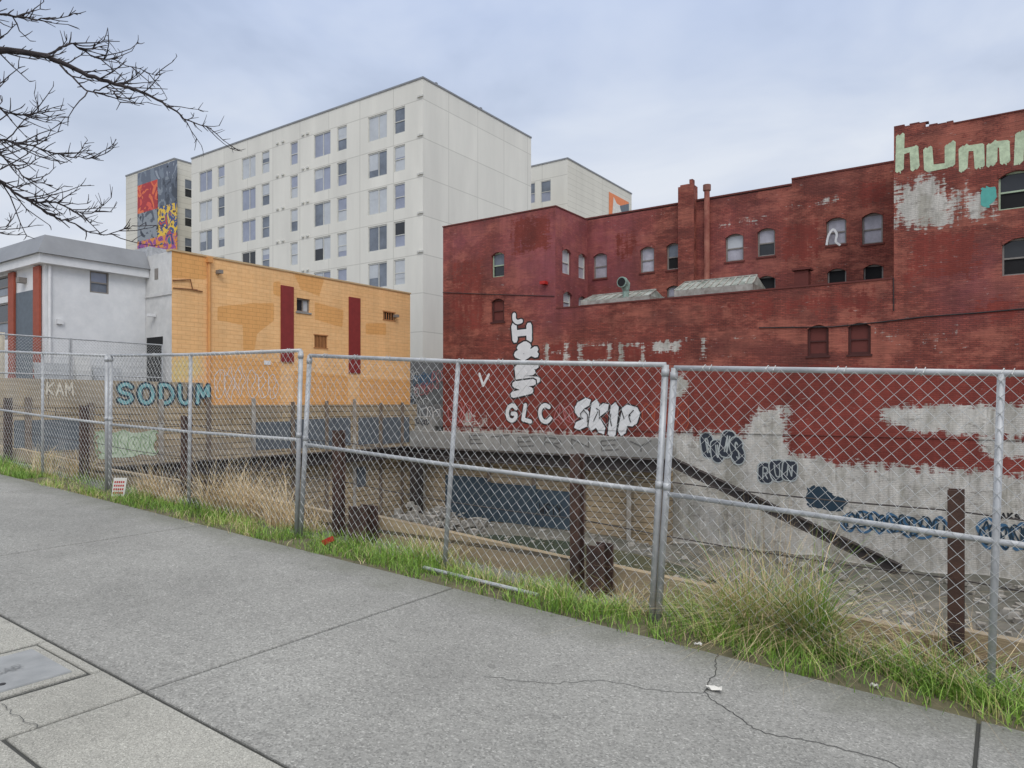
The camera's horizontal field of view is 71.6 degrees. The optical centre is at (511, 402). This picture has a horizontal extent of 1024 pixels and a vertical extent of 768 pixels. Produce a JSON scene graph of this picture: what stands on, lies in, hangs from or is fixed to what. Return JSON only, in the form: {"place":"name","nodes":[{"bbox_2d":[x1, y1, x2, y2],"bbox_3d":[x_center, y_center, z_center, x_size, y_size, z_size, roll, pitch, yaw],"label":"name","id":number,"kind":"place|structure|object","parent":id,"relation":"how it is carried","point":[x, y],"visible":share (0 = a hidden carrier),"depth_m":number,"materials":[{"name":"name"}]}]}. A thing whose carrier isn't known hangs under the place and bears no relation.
{"place":"outdoors","nodes":[
{"label":"outdoors","id":0,"kind":"place"},
{"bbox_2d":[0,474,1023,767],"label":"sidewalk","id":1,"kind":"structure","parent":0,"point":[184,642],"depth_m":3.81,"materials":[{"name":"concrete"}]},
{"bbox_2d":[0,646,85,699],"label":"utility cover","id":2,"kind":"object","parent":1,"relation":"on","point":[28,669],"visible":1,"depth_m":3.72,"materials":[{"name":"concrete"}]},
{"bbox_2d":[0,0,1023,248],"label":"sky","id":3,"kind":"structure","parent":0,"point":[651,97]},
{"bbox_2d":[0,426,1023,735],"bbox_3d":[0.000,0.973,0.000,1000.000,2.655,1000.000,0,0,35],"label":"ground","id":4,"kind":"structure","parent":0,"point":[101,484],"depth_m":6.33,"materials":[{"name":"plant"}]},
{"bbox_2d":[0,332,4,377],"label":"storage container","id":5,"kind":"object","parent":4,"relation":"on","point":[3,346],"visible":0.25,"depth_m":26.67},
{"bbox_2d":[3,398,12,461],"bbox_3d":[-8.732,2.336,12.303,0.072,4.850,0.115,0,0,35],"label":"steel pile","id":6,"kind":"object","parent":4,"relation":"on","point":[6,431],"visible":0.31,"depth_m":12.29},
{"bbox_2d":[0,333,70,379],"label":"fence panel","id":7,"kind":"object","parent":4,"relation":"on","point":[47,337],"visible":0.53,"depth_m":27.14,"materials":[{"name":"metal"}]},
{"bbox_2d":[33,362,73,379],"bbox_3d":[-18.365,-0.600,28.561,0.580,2.000,1.400,0,0,35],"label":"leaning sheet","id":8,"kind":"object","parent":4,"relation":"on","point":[58,368],"depth_m":28.59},
{"bbox_2d":[0,350,108,491],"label":"fence panel","id":9,"kind":"object","parent":4,"relation":"on","point":[106,387],"visible":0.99,"depth_m":10.38,"materials":[{"name":"metal"}]},
{"bbox_2d":[25,439,103,479],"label":"dry weeds","id":10,"kind":"object","parent":4,"relation":"on","point":[72,472],"visible":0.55,"depth_m":10.94,"materials":[{"name":"beige plant"}]},
{"bbox_2d":[0,235,149,380],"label":"grey building","id":11,"kind":"structure","parent":4,"relation":"on","point":[52,286],"depth_m":30.25,"materials":[{"name":"paint"}]},
{"bbox_2d":[0,275,7,297],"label":"window","id":12,"kind":"structure","parent":11,"relation":"in","point":[3,280],"depth_m":31.43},
{"bbox_2d":[0,302,7,339],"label":"window","id":13,"kind":"structure","parent":11,"relation":"in","point":[4,306],"depth_m":31.41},
{"bbox_2d":[90,271,107,293],"bbox_3d":[-17.870,-5.199,30.693,0.090,0.950,0.781,0,0,35],"label":"window","id":14,"kind":"structure","parent":11,"relation":"in","point":[98,280],"depth_m":30.71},
{"bbox_2d":[74,357,91,379],"bbox_3d":[-17.735,-0.750,29.462,0.580,2.300,0.600,0,0,35],"label":"leaning sheet","id":15,"kind":"object","parent":4,"relation":"on","point":[81,365],"visible":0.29,"depth_m":29.50,"materials":[{"name":"white paint"}]},
{"bbox_2d":[79,405,88,479],"bbox_3d":[-6.451,2.461,10.711,0.072,4.850,0.115,0,0,35],"label":"steel pile","id":16,"kind":"object","parent":4,"relation":"on","point":[86,438],"visible":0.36,"depth_m":10.69,"materials":[{"name":"metal"}]},
{"bbox_2d":[91,367,122,380],"bbox_3d":[-17.163,-0.550,30.282,0.580,1.900,1.200,0,0,35],"label":"leaning sheet","id":17,"kind":"object","parent":4,"relation":"on","point":[119,371],"visible":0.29,"depth_m":30.54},
{"bbox_2d":[71,338,162,381],"bbox_3d":[-16.389,-0.979,29.626,0.070,3.158,3.760,0,0,35],"label":"fence panel","id":18,"kind":"object","parent":4,"relation":"on","point":[103,375],"visible":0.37,"depth_m":29.47,"materials":[{"name":"metal"}]},
{"bbox_2d":[111,478,126,495],"bbox_3d":[-4.981,1.069,9.007,0.186,0.230,0.034,0,0,0],"label":"paper sign","id":19,"kind":"object","parent":4,"relation":"on","point":[120,483],"visible":0.87,"depth_m":9.01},
{"bbox_2d":[0,0,243,245],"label":"bare tree","id":20,"kind":"object","parent":4,"relation":"on","point":[30,53],"visible":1,"depth_m":5.17,"materials":[{"name":"brown plant"}]},
{"bbox_2d":[115,439,198,504],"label":"dry weeds","id":21,"kind":"object","parent":4,"relation":"on","point":[157,486],"visible":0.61,"depth_m":9.08,"materials":[{"name":"beige plant"}]},
{"bbox_2d":[125,158,190,251],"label":"apartment building","id":22,"kind":"structure","parent":4,"relation":"on","point":[159,194],"depth_m":78.20,"materials":[{"name":"multicoloured"}]},
{"bbox_2d":[181,415,191,502],"bbox_3d":[-4.184,2.586,9.127,0.072,4.850,0.115,0,0,35],"label":"steel pile","id":23,"kind":"object","parent":4,"relation":"on","point":[184,441],"visible":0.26,"depth_m":9.09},
{"bbox_2d":[108,348,303,536],"bbox_3d":[-3.780,0.403,8.393,3.999,2.114,0.064,0,0,35],"label":"fence panel","id":24,"kind":"object","parent":4,"relation":"on","point":[190,432],"visible":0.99,"depth_m":8.23,"materials":[{"name":"metal"}]},
{"bbox_2d":[202,478,224,508],"bbox_3d":[-3.666,2.592,8.732,0.200,3.295,0.180,0,0,35],"label":"steel stub","id":25,"kind":"object","parent":4,"relation":"on","point":[209,483],"visible":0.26,"depth_m":8.71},
{"bbox_2d":[168,443,351,532],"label":"dry weeds","id":26,"kind":"object","parent":4,"relation":"on","point":[270,522],"visible":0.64,"depth_m":8.13,"materials":[{"name":"beige plant"}]},
{"bbox_2d":[145,249,410,404],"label":"orange building","id":27,"kind":"structure","parent":4,"relation":"on","point":[198,303],"depth_m":35.24,"materials":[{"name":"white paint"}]},
{"bbox_2d":[136,246,166,255],"bbox_3d":[-17.798,-6.925,35.818,1.800,1.350,2.050,0,0,35],"label":"rooftop unit","id":28,"kind":"object","parent":27,"relation":"on","point":[149,251],"visible":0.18,"depth_m":34.71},
{"bbox_2d":[147,336,162,381],"bbox_3d":[-16.025,-1.171,31.856,1.327,3.543,0.020,0,0,35],"label":"door","id":29,"kind":"structure","parent":27,"relation":"in","point":[153,340],"depth_m":31.85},
{"bbox_2d":[296,298,311,314],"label":"window","id":30,"kind":"structure","parent":27,"relation":"in","point":[302,304],"depth_m":36.99,"materials":[{"name":"glass"}]},
{"bbox_2d":[332,430,344,537],"bbox_3d":[-1.824,2.715,7.479,0.072,4.850,0.115,0,0,35],"label":"steel pile","id":31,"kind":"object","parent":4,"relation":"on","point":[339,483],"visible":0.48,"depth_m":7.47,"materials":[{"name":"metal"}]},
{"bbox_2d":[191,76,531,358],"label":"apartment building","id":32,"kind":"structure","parent":4,"relation":"on","point":[380,188],"depth_m":61.11,"materials":[{"name":"paint"}]},
{"bbox_2d":[200,169,211,192],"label":"window","id":33,"kind":"structure","parent":32,"relation":"in","point":[206,176],"depth_m":72.90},
{"bbox_2d":[200,199,211,221],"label":"window","id":34,"kind":"structure","parent":32,"relation":"in","point":[205,206],"depth_m":72.90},
{"bbox_2d":[200,229,211,251],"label":"window","id":35,"kind":"structure","parent":32,"relation":"in","point":[205,236],"depth_m":72.90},
{"bbox_2d":[218,165,224,186],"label":"window","id":36,"kind":"structure","parent":32,"relation":"in","point":[221,169],"depth_m":71.47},
{"bbox_2d":[218,195,224,217],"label":"window","id":37,"kind":"structure","parent":32,"relation":"in","point":[221,200],"depth_m":71.47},
{"bbox_2d":[218,226,224,247],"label":"window","id":38,"kind":"structure","parent":32,"relation":"in","point":[221,230],"depth_m":71.45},
{"bbox_2d":[242,155,255,179],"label":"window","id":39,"kind":"structure","parent":32,"relation":"in","point":[249,163],"depth_m":68.75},
{"bbox_2d":[242,187,255,211],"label":"window","id":40,"kind":"structure","parent":32,"relation":"in","point":[248,195],"depth_m":68.75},
{"bbox_2d":[242,218,255,242],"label":"window","id":41,"kind":"structure","parent":32,"relation":"in","point":[249,226],"depth_m":68.75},
{"bbox_2d":[242,250,255,263],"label":"window","id":42,"kind":"structure","parent":32,"relation":"in","point":[249,257],"depth_m":68.74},
{"bbox_2d":[262,150,268,173],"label":"window","id":43,"kind":"structure","parent":32,"relation":"in","point":[265,155],"depth_m":67.38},
{"bbox_2d":[262,183,268,205],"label":"window","id":44,"kind":"structure","parent":32,"relation":"in","point":[265,187],"depth_m":67.37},
{"bbox_2d":[262,215,268,238],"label":"window","id":45,"kind":"structure","parent":32,"relation":"in","point":[265,219],"depth_m":67.38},
{"bbox_2d":[262,248,268,266],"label":"window","id":46,"kind":"structure","parent":32,"relation":"in","point":[265,252],"depth_m":67.38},
{"bbox_2d":[291,141,297,165],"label":"window","id":47,"kind":"structure","parent":32,"relation":"in","point":[294,146],"depth_m":64.93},
{"bbox_2d":[291,175,297,198],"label":"window","id":48,"kind":"structure","parent":32,"relation":"in","point":[294,179],"depth_m":64.93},
{"bbox_2d":[291,208,297,231],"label":"window","id":49,"kind":"structure","parent":32,"relation":"in","point":[294,212],"depth_m":64.91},
{"bbox_2d":[291,242,297,265],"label":"window","id":50,"kind":"structure","parent":32,"relation":"in","point":[294,246],"depth_m":64.93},
{"bbox_2d":[314,130,330,158],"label":"window","id":51,"kind":"structure","parent":32,"relation":"in","point":[322,141],"depth_m":62.73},
{"bbox_2d":[314,165,330,192],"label":"window","id":52,"kind":"structure","parent":32,"relation":"in","point":[322,176],"depth_m":62.72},
{"bbox_2d":[314,200,330,226],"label":"window","id":53,"kind":"structure","parent":32,"relation":"in","point":[322,211],"depth_m":62.73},
{"bbox_2d":[314,235,330,261],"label":"window","id":54,"kind":"structure","parent":32,"relation":"in","point":[322,245],"depth_m":62.73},
{"bbox_2d":[337,125,346,151],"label":"window","id":55,"kind":"structure","parent":32,"relation":"in","point":[341,131],"depth_m":61.28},
{"bbox_2d":[337,161,346,186],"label":"window","id":56,"kind":"structure","parent":32,"relation":"in","point":[342,166],"depth_m":61.28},
{"bbox_2d":[337,196,346,222],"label":"window","id":57,"kind":"structure","parent":32,"relation":"in","point":[341,202],"depth_m":61.28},
{"bbox_2d":[337,232,346,257],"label":"window","id":58,"kind":"structure","parent":32,"relation":"in","point":[341,237],"depth_m":61.28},
{"bbox_2d":[368,112,386,142],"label":"window","id":59,"kind":"structure","parent":32,"relation":"in","point":[377,125],"depth_m":58.83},
{"bbox_2d":[368,149,386,178],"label":"window","id":60,"kind":"structure","parent":32,"relation":"in","point":[377,161],"depth_m":58.82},
{"bbox_2d":[368,187,386,215],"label":"window","id":61,"kind":"structure","parent":32,"relation":"in","point":[377,198],"depth_m":58.82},
{"bbox_2d":[368,224,386,252],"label":"window","id":62,"kind":"structure","parent":32,"relation":"in","point":[377,235],"depth_m":58.83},
{"bbox_2d":[368,261,386,286],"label":"window","id":63,"kind":"structure","parent":32,"relation":"in","point":[377,272],"depth_m":58.76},
{"bbox_2d":[394,106,404,134],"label":"window","id":64,"kind":"structure","parent":32,"relation":"in","point":[399,113],"depth_m":57.40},
{"bbox_2d":[394,144,404,172],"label":"window","id":65,"kind":"structure","parent":32,"relation":"in","point":[399,151],"depth_m":57.38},
{"bbox_2d":[394,182,404,209],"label":"window","id":66,"kind":"structure","parent":32,"relation":"in","point":[399,189],"depth_m":57.40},
{"bbox_2d":[394,220,404,247],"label":"window","id":67,"kind":"structure","parent":32,"relation":"in","point":[399,227],"depth_m":57.40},
{"bbox_2d":[394,259,404,285],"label":"window","id":68,"kind":"structure","parent":32,"relation":"in","point":[399,265],"depth_m":57.38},
{"bbox_2d":[349,504,377,544],"bbox_3d":[-1.512,2.704,7.228,0.240,3.307,0.180,0,0,35],"label":"steel stub","id":69,"kind":"object","parent":4,"relation":"on","point":[371,515],"visible":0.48,"depth_m":7.20,"materials":[{"name":"metal"}]},
{"bbox_2d":[410,358,442,403],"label":"alley wall","id":70,"kind":"structure","parent":4,"relation":"on","point":[427,380],"depth_m":50.60,"materials":[{"name":"paint"}]},
{"bbox_2d":[415,416,439,430],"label":"concrete block","id":71,"kind":"structure","parent":4,"relation":"on","point":[433,423],"depth_m":43.02,"materials":[{"name":"blue paint"}]},
{"bbox_2d":[417,404,442,430],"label":"concrete block","id":72,"kind":"structure","parent":4,"relation":"on","point":[433,412],"depth_m":43.70,"materials":[{"name":"white paint"}]},
{"bbox_2d":[393,521,480,572],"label":"dry weeds","id":73,"kind":"object","parent":4,"relation":"on","point":[436,551],"visible":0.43,"depth_m":6.51,"materials":[{"name":"beige plant"}]},
{"bbox_2d":[423,566,537,596],"bbox_3d":[-0.279,1.432,5.728,1.170,0.085,0.032,0,0,35],"label":"fallen pipe","id":74,"kind":"object","parent":4,"relation":"on","point":[483,581],"visible":0.69,"depth_m":5.68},
{"bbox_2d":[298,353,668,622],"bbox_3d":[-0.547,0.595,6.130,4.013,2.181,0.072,0,0,35],"label":"fence panel","id":75,"kind":"object","parent":4,"relation":"on","point":[658,483],"visible":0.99,"depth_m":5.88,"materials":[{"name":"metal"}]},
{"bbox_2d":[0,445,1023,681],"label":"retaining wall","id":76,"kind":"structure","parent":4,"relation":"on","point":[618,569],"depth_m":6.14,"materials":[{"name":"concrete"}]},
{"bbox_2d":[1,404,1023,520],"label":"wire cable","id":77,"kind":"object","parent":4,"relation":"on","point":[615,474],"visible":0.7,"depth_m":5.52,"materials":[{"name":"metal"}]},
{"bbox_2d":[570,453,583,592],"bbox_3d":[0.535,2.845,5.832,0.072,4.850,0.115,0,0,35],"label":"steel pile","id":78,"kind":"object","parent":4,"relation":"on","point":[574,505],"visible":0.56,"depth_m":5.80,"materials":[{"name":"metal"}]},
{"bbox_2d":[517,571,637,619],"bbox_3d":[0.450,1.401,5.297,0.540,0.297,1.140,0,0,-43],"label":"grass clump","id":79,"kind":"object","parent":4,"relation":"on","point":[576,595],"visible":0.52,"depth_m":5.26,"materials":[{"name":"plant"}]},
{"bbox_2d":[531,157,631,217],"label":"apartment building","id":80,"kind":"structure","parent":4,"relation":"on","point":[570,185],"depth_m":76.46,"materials":[{"name":"paint"}]},
{"bbox_2d":[541,179,550,202],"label":"window","id":81,"kind":"structure","parent":80,"relation":"in","point":[545,185],"depth_m":75.84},
{"bbox_2d":[586,542,613,600],"bbox_3d":[0.704,2.806,5.681,0.150,3.346,0.180,0,0,35],"label":"steel stub","id":82,"kind":"object","parent":4,"relation":"on","point":[601,559],"visible":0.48,"depth_m":5.63,"materials":[{"name":"metal"}]},
{"bbox_2d":[535,572,675,618],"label":"dry weeds","id":83,"kind":"object","parent":4,"relation":"on","point":[634,601],"visible":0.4,"depth_m":5.32,"materials":[{"name":"beige plant"}]},
{"bbox_2d":[442,109,1023,579],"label":"brick building","id":84,"kind":"structure","parent":4,"relation":"on","point":[910,255],"depth_m":32.09,"materials":[{"name":"red brick"}]},
{"bbox_2d":[490,299,504,323],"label":"window","id":85,"kind":"structure","parent":84,"relation":"in","point":[497,305],"depth_m":40.33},
{"bbox_2d":[493,253,503,276],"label":"window","id":86,"kind":"structure","parent":84,"relation":"in","point":[498,260],"depth_m":40.39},
{"bbox_2d":[562,249,568,274],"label":"window","id":87,"kind":"structure","parent":84,"relation":"in","point":[565,256],"depth_m":39.19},
{"bbox_2d":[592,254,607,280],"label":"window","id":88,"kind":"structure","parent":84,"relation":"in","point":[600,261],"depth_m":40.58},
{"bbox_2d":[639,247,654,274],"bbox_3d":[7.425,-7.781,38.853,0.937,1.481,0.250,0,0,35],"label":"window","id":89,"kind":"structure","parent":84,"relation":"in","point":[647,254],"depth_m":38.93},
{"bbox_2d":[665,243,677,271],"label":"window","id":90,"kind":"structure","parent":84,"relation":"in","point":[672,250],"depth_m":38.10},
{"bbox_2d":[724,234,744,263],"bbox_3d":[11.335,-7.841,36.122,1.038,1.477,0.250,0,0,35],"label":"window","id":91,"kind":"structure","parent":84,"relation":"in","point":[734,243],"depth_m":36.20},
{"bbox_2d":[756,229,775,258],"bbox_3d":[12.624,-7.908,35.222,0.970,1.465,0.250,0,0,35],"label":"window","id":92,"kind":"structure","parent":84,"relation":"in","point":[766,238],"depth_m":35.28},
{"bbox_2d":[760,276,774,288],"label":"window","id":93,"kind":"structure","parent":84,"relation":"in","point":[768,281],"depth_m":35.25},
{"bbox_2d":[806,325,829,357],"bbox_3d":[13.159,-2.637,30.518,0.977,1.401,0.210,0,0,35],"label":"window","id":94,"kind":"structure","parent":84,"relation":"in","point":[818,338],"depth_m":30.56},
{"bbox_2d":[825,218,847,247],"bbox_3d":[15.256,-8.014,33.384,0.984,1.350,0.250,0,0,35],"label":"window","id":95,"kind":"structure","parent":84,"relation":"in","point":[839,224],"depth_m":33.41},
{"bbox_2d":[828,269,845,282],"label":"window","id":96,"kind":"structure","parent":84,"relation":"in","point":[836,275],"depth_m":33.44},
{"bbox_2d":[846,323,871,356],"bbox_3d":[14.484,-2.632,29.593,0.978,1.400,0.210,0,0,35],"label":"window","id":97,"kind":"structure","parent":84,"relation":"in","point":[859,336],"depth_m":29.64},
{"bbox_2d":[860,213,883,246],"bbox_3d":[16.507,-7.929,32.510,0.977,1.486,0.250,0,0,35],"label":"window","id":98,"kind":"structure","parent":84,"relation":"in","point":[872,224],"depth_m":32.58,"materials":[{"name":"glass"}]},
{"bbox_2d":[864,265,882,279],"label":"window","id":99,"kind":"structure","parent":84,"relation":"in","point":[872,271],"depth_m":32.56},
{"bbox_2d":[999,171,1023,210],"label":"window","id":100,"kind":"structure","parent":84,"relation":"in","point":[1011,186],"depth_m":26.72,"materials":[{"name":"glass"}]},
{"bbox_2d":[1002,238,1023,275],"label":"window","id":101,"kind":"structure","parent":84,"relation":"in","point":[1013,251],"depth_m":26.69,"materials":[{"name":"glass"}]},
{"bbox_2d":[634,539,870,642],"bbox_3d":[1.560,1.294,4.915,1.427,0.760,1.678,0,0,-16],"label":"grass clump","id":102,"kind":"object","parent":4,"relation":"on","point":[686,616],"visible":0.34,"depth_m":4.84,"materials":[{"name":"plant"}]},
{"bbox_2d":[653,484,894,633],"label":"dry weeds","id":103,"kind":"object","parent":4,"relation":"on","point":[742,570],"visible":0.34,"depth_m":4.85,"materials":[{"name":"beige plant"}]},
{"bbox_2d":[559,522,1023,764],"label":"dry weeds","id":104,"kind":"object","parent":4,"relation":"on","point":[838,630],"visible":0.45,"depth_m":4.47,"materials":[{"name":"green plant"}]},
{"bbox_2d":[675,518,921,655],"bbox_3d":[1.884,1.159,4.827,1.645,0.998,2.006,0,0,-13],"label":"grass clump","id":105,"kind":"object","parent":4,"relation":"on","point":[821,618],"visible":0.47,"depth_m":4.54,"materials":[{"name":"plant"}]},
{"bbox_2d":[646,578,1023,711],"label":"grass clump","id":106,"kind":"object","parent":4,"relation":"on","point":[733,628],"visible":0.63,"depth_m":4.34,"materials":[{"name":"plant"}]},
{"bbox_2d":[655,364,1023,699],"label":"fence panel","id":107,"kind":"object","parent":4,"relation":"on","point":[995,541],"visible":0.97,"depth_m":4.24,"materials":[{"name":"metal"}]},
{"bbox_2d":[806,616,1023,701],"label":"grass clump","id":108,"kind":"object","parent":4,"relation":"on","point":[905,672],"visible":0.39,"depth_m":4.10,"materials":[{"name":"plant"}]},
{"bbox_2d":[947,488,964,673],"bbox_3d":[2.701,2.958,4.319,0.084,4.860,0.115,0,0,35],"label":"steel pile","id":109,"kind":"object","parent":4,"relation":"on","point":[954,578],"visible":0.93,"depth_m":4.28,"materials":[{"name":"metal"}]},
{"bbox_2d":[1,428,1023,591],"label":"wire cable","id":110,"kind":"object","parent":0,"point":[604,524],"visible":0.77,"depth_m":5.63,"materials":[{"name":"metal"}]},
{"bbox_2d":[465,533,719,583],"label":"pit water","id":111,"kind":"structure","parent":0,"point":[630,558],"depth_m":30.36,"materials":[{"name":"grey liquid"}]},
{"bbox_2d":[389,513,1023,638],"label":"pit floor","id":112,"kind":"structure","parent":0,"point":[1002,623],"depth_m":26.52,"materials":[{"name":"gravel"}]},
{"bbox_2d":[0,378,416,516],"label":"retaining wall","id":113,"kind":"structure","parent":112,"relation":"on","point":[365,438],"depth_m":32.98,"materials":[{"name":"brown concrete"}]},
{"bbox_2d":[112,446,411,477],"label":"steel beam","id":114,"kind":"structure","parent":113,"relation":"attached to","point":[322,456],"depth_m":33.85,"materials":[{"name":"metal"}]},
{"bbox_2d":[410,457,422,513],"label":"steel post","id":115,"kind":"object","parent":112,"relation":"on","point":[416,475],"visible":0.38,"depth_m":41.07,"materials":[{"name":"metal"}]},
{"bbox_2d":[410,431,672,544],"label":"retaining wall","id":116,"kind":"structure","parent":112,"relation":"on","point":[636,446],"depth_m":37.54,"materials":[{"name":"concrete"}]},
{"bbox_2d":[409,447,671,473],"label":"steel beam","id":117,"kind":"structure","parent":116,"relation":"attached to","point":[639,463],"depth_m":37.18,"materials":[{"name":"metal"}]},
{"bbox_2d":[392,501,1023,635],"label":"rubble","id":118,"kind":"object","parent":112,"relation":"on","point":[969,585],"visible":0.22,"depth_m":27.84,"materials":[{"name":"stone"}]},
{"bbox_2d":[671,457,902,574],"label":"steel beam","id":119,"kind":"structure","parent":112,"relation":"on","point":[690,471],"depth_m":29.41,"materials":[{"name":"metal"}]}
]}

